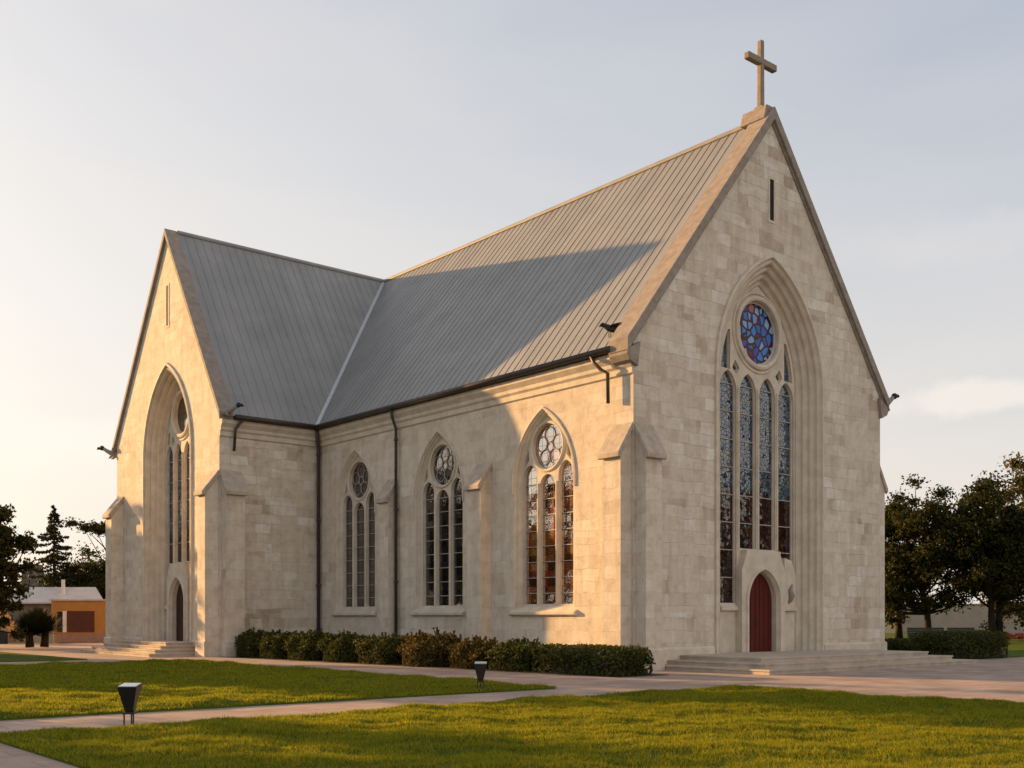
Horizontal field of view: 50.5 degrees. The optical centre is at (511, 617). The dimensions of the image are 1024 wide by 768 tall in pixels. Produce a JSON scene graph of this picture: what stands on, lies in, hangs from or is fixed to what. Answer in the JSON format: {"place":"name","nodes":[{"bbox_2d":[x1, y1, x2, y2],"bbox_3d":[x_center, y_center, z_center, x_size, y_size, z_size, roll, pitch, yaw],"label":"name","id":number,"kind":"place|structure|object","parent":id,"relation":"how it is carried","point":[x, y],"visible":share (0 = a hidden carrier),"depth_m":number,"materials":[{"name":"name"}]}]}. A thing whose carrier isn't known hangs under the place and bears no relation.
{"place":"outdoors","nodes":[
{"label":"outdoors","id":0,"kind":"place"},
{"bbox_2d":[1,628,53,642],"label":"garden wall","id":1,"kind":"structure","parent":0,"point":[36,639],"depth_m":72.00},
{"bbox_2d":[0,652,87,661],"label":"lawn","id":2,"kind":"structure","parent":0,"point":[11,657],"depth_m":43.30,"materials":[{"name":"green plant"}]},
{"bbox_2d":[7,580,102,620],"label":"grey house","id":3,"kind":"structure","parent":0,"point":[41,596],"depth_m":79.95,"materials":[{"name":"metal"}]},
{"bbox_2d":[0,660,555,720],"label":"lawn","id":4,"kind":"structure","parent":0,"point":[218,706],"depth_m":22.75,"materials":[{"name":"green plant"}]},
{"bbox_2d":[474,661,486,689],"bbox_3d":[-0.713,1.336,24.700,0.295,0.668,0.295,0,0,0],"label":"garden lamp","id":5,"kind":"object","parent":4,"relation":"on","point":[480,668],"visible":0.94,"depth_m":24.60,"materials":[{"name":"black metal"}]},
{"bbox_2d":[1,619,894,643],"bbox_3d":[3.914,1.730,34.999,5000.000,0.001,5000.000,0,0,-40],"label":"ground","id":6,"kind":"structure","parent":0,"point":[888,629],"depth_m":145.66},
{"bbox_2d":[21,565,44,586],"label":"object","id":7,"kind":"structure","parent":6,"relation":"on","point":[31,580],"depth_m":99.00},
{"bbox_2d":[27,505,83,586],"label":"conifer","id":8,"kind":"object","parent":6,"relation":"on","point":[53,558],"visible":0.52,"depth_m":87.78,"materials":[{"name":"green plant"}]},
{"bbox_2d":[32,540,105,598],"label":"spreading tree","id":9,"kind":"object","parent":6,"relation":"on","point":[93,574],"visible":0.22,"depth_m":88.95,"materials":[{"name":"green plant"}]},
{"bbox_2d":[49,599,105,642],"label":"orange building","id":10,"kind":"structure","parent":6,"relation":"on","point":[83,620],"depth_m":73.95,"materials":[{"name":"paint"}]},
{"bbox_2d":[57,612,62,631],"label":"window","id":11,"kind":"structure","parent":10,"relation":"in","point":[60,614],"depth_m":73.95,"materials":[{"name":"black glass"}]},
{"bbox_2d":[61,516,105,563],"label":"umbrella pine","id":12,"kind":"object","parent":6,"relation":"on","point":[95,527],"visible":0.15,"depth_m":82.33,"materials":[{"name":"green plant"}]},
{"bbox_2d":[901,604,1023,634],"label":"garden wall","id":13,"kind":"structure","parent":6,"relation":"on","point":[974,617],"depth_m":109.47,"materials":[{"name":"stone"}]},
{"bbox_2d":[236,657,667,676],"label":"soil","id":14,"kind":"structure","parent":0,"point":[462,668],"depth_m":36.02,"materials":[{"name":"brown soil"}]},
{"bbox_2d":[234,627,266,657],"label":"shrub","id":15,"kind":"object","parent":14,"relation":"on","point":[246,645],"visible":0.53,"depth_m":46.00,"materials":[{"name":"green plant"}]},
{"bbox_2d":[255,629,297,658],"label":"shrub","id":16,"kind":"object","parent":14,"relation":"on","point":[270,645],"visible":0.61,"depth_m":44.42,"materials":[{"name":"green plant"}]},
{"bbox_2d":[281,629,332,660],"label":"shrub","id":17,"kind":"object","parent":14,"relation":"on","point":[300,645],"visible":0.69,"depth_m":42.85,"materials":[{"name":"green plant"}]},
{"bbox_2d":[313,629,369,661],"bbox_3d":[-6.246,1.075,41.808,2.203,1.295,2.643,0,0,-40],"label":"shrub","id":18,"kind":"object","parent":14,"relation":"on","point":[337,648],"visible":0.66,"depth_m":41.13,"materials":[{"name":"green plant"}]},
{"bbox_2d":[350,632,406,664],"bbox_3d":[-4.602,1.121,40.044,2.041,1.208,3.045,0,0,-40],"label":"shrub","id":19,"kind":"object","parent":14,"relation":"on","point":[375,649],"visible":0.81,"depth_m":39.36,"materials":[{"name":"green plant"}]},
{"bbox_2d":[396,627,462,666],"bbox_3d":[-2.722,1.007,38.251,2.814,1.421,2.777,0,0,14],"label":"shrub","id":20,"kind":"object","parent":14,"relation":"on","point":[422,649],"visible":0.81,"depth_m":37.37,"materials":[{"name":"green plant"}]},
{"bbox_2d":[442,635,498,668],"bbox_3d":[-1.060,1.129,36.464,2.145,1.180,2.502,0,0,-40],"label":"shrub","id":21,"kind":"object","parent":14,"relation":"on","point":[466,654],"visible":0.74,"depth_m":35.91,"materials":[{"name":"green plant"}]},
{"bbox_2d":[483,636,560,671],"bbox_3d":[0.350,1.150,35.136,2.325,1.148,2.677,0,0,-40],"label":"shrub","id":22,"kind":"object","parent":14,"relation":"on","point":[510,655],"visible":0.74,"depth_m":34.40,"materials":[{"name":"green plant"}]},
{"bbox_2d":[527,643,655,676],"bbox_3d":[2.400,1.254,32.912,2.158,0.968,4.278,0,0,-40],"label":"clipped hedge","id":23,"kind":"object","parent":14,"relation":"on","point":[603,660],"visible":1,"depth_m":31.91,"materials":[{"name":"green plant"}]},
{"bbox_2d":[0,643,1023,767],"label":"pavement","id":24,"kind":"structure","parent":0,"point":[999,678],"depth_m":28.02,"materials":[{"name":"beige concrete"}]},
{"bbox_2d":[0,610,16,643],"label":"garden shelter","id":25,"kind":"object","parent":24,"relation":"on","point":[3,637],"visible":0.54,"depth_m":69.92,"materials":[{"name":"beige fabric"}]},
{"bbox_2d":[0,503,43,641],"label":"broadleaf tree","id":26,"kind":"object","parent":24,"relation":"on","point":[10,571],"visible":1,"depth_m":60.32,"materials":[{"name":"green plant"}]},
{"bbox_2d":[7,605,65,647],"bbox_3d":[-26.862,0.434,61.519,3.665,2.498,2.954,0,0,-40],"label":"yucca","id":27,"kind":"object","parent":24,"relation":"on","point":[37,621],"visible":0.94,"depth_m":61.09,"materials":[{"name":"green plant"}]},
{"bbox_2d":[117,683,142,724],"bbox_3d":[-5.822,1.336,16.550,0.295,0.668,0.295,0,0,0],"label":"garden lamp","id":28,"kind":"object","parent":24,"relation":"on","point":[129,693],"visible":0.94,"depth_m":16.46,"materials":[{"name":"black metal"}]},
{"bbox_2d":[80,40,977,674],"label":"stone church","id":29,"kind":"structure","parent":24,"relation":"on","point":[500,436],"depth_m":42.12,"materials":[{"name":"stone"}]},
{"bbox_2d":[165,283,168,328],"bbox_3d":[-16.291,-14.750,51.358,0.024,2.080,0.420,0,0,-40],"label":"slit window","id":30,"kind":"structure","parent":29,"relation":"in","point":[167,285],"depth_m":51.36,"materials":[{"name":"stone"}]},
{"bbox_2d":[176,584,182,640],"bbox_3d":[-15.728,-0.350,51.896,0.142,3.100,1.760,0,0,-40],"label":"door","id":31,"kind":"structure","parent":29,"relation":"in","point":[179,600],"depth_m":52.22,"materials":[{"name":"brown wood"}]},
{"bbox_2d":[332,449,376,615],"bbox_3d":[-6.835,-3.760,47.976,0.500,7.380,3.504,0,0,-40],"label":"window","id":32,"kind":"structure","parent":29,"relation":"in","point":[355,498],"depth_m":48.38,"materials":[{"name":"stone"}]},
{"bbox_2d":[410,430,464,615],"bbox_3d":[-2.849,-3.760,43.227,0.500,7.380,3.504,0,0,-40],"label":"window","id":33,"kind":"structure","parent":29,"relation":"in","point":[438,493],"depth_m":43.62,"materials":[{"name":"stone"}]},
{"bbox_2d":[509,407,576,615],"bbox_3d":[1.182,-3.760,38.425,0.500,7.380,3.504,0,0,-40],"label":"window","id":34,"kind":"structure","parent":29,"relation":"in","point":[543,482],"depth_m":38.73,"materials":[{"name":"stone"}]},
{"bbox_2d":[598,322,620,335],"bbox_3d":[3.306,-9.502,35.846,0.922,0.498,0.431,0,0,12],"label":"bird","id":35,"kind":"object","parent":29,"relation":"on","point":[612,328],"visible":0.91,"depth_m":35.78},
{"bbox_2d":[749,573,771,651],"bbox_3d":[9.075,-0.200,40.127,1.900,3.100,0.142,0,0,-40],"label":"door","id":36,"kind":"structure","parent":29,"relation":"in","point":[760,600],"depth_m":40.26,"materials":[{"name":"red wood"}]},
{"bbox_2d":[768,175,775,223],"bbox_3d":[9.488,-15.250,39.667,0.420,1.680,0.024,0,0,-40],"label":"slit window","id":37,"kind":"structure","parent":29,"relation":"in","point":[771,181],"depth_m":39.66,"materials":[{"name":"stone"}]},
{"bbox_2d":[908,629,1010,658],"bbox_3d":[18.774,1.099,45.496,4.156,1.270,2.621,0,0,-30],"label":"clipped hedge","id":38,"kind":"object","parent":24,"relation":"on","point":[972,644],"visible":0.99,"depth_m":44.54,"materials":[{"name":"green plant"}]},
{"bbox_2d":[0,684,1023,767],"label":"lawn","id":39,"kind":"structure","parent":0,"point":[440,754],"depth_m":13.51,"materials":[{"name":"green plant"}]},
{"bbox_2d":[0,0,1023,614],"label":"sky","id":40,"kind":"structure","parent":0,"point":[382,139],"materials":[{"name":"white"}]},
{"bbox_2d":[885,633,1023,652],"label":"lawn","id":41,"kind":"structure","parent":0,"point":[1016,645],"depth_m":68.36,"materials":[{"name":"green plant"}]},
{"bbox_2d":[885,495,935,637],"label":"broadleaf tree","id":42,"kind":"object","parent":41,"relation":"on","point":[897,621],"visible":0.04,"depth_m":79.71,"materials":[{"name":"green plant"}]},
{"bbox_2d":[907,628,943,636],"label":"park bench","id":43,"kind":"object","parent":41,"relation":"on","point":[921,629],"visible":0.18,"depth_m":66.30,"materials":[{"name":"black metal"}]},
{"bbox_2d":[885,473,984,627],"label":"broadleaf tree","id":44,"kind":"object","parent":41,"relation":"on","point":[905,522],"visible":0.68,"depth_m":70.95,"materials":[{"name":"green plant"}]},
{"bbox_2d":[947,628,974,630],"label":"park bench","id":45,"kind":"object","parent":41,"relation":"on","point":[961,629],"visible":0.06,"depth_m":66.30,"materials":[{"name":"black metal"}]},
{"bbox_2d":[912,464,1023,637],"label":"broadleaf tree","id":46,"kind":"object","parent":41,"relation":"on","point":[991,551],"visible":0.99,"depth_m":68.27,"materials":[{"name":"green plant"}]},
{"bbox_2d":[952,451,1023,625],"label":"broadleaf tree","id":47,"kind":"object","parent":41,"relation":"on","point":[1014,463],"visible":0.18,"depth_m":77.78,"materials":[{"name":"green plant"}]},
{"bbox_2d":[1004,633,1023,638],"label":"flower bed","id":48,"kind":"object","parent":41,"relation":"on","point":[1010,635],"visible":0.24,"depth_m":81.46,"materials":[{"name":"red plant"}]},
{"bbox_2d":[1002,652,1023,657],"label":"lawn","id":49,"kind":"structure","parent":0,"point":[1012,654],"depth_m":47.28,"materials":[{"name":"green plant"}]},
{"bbox_2d":[885,637,916,650],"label":"clipped hedge","id":50,"kind":"object","parent":49,"relation":"on","point":[900,644],"visible":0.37,"depth_m":47.89,"materials":[{"name":"green plant"}]}
]}

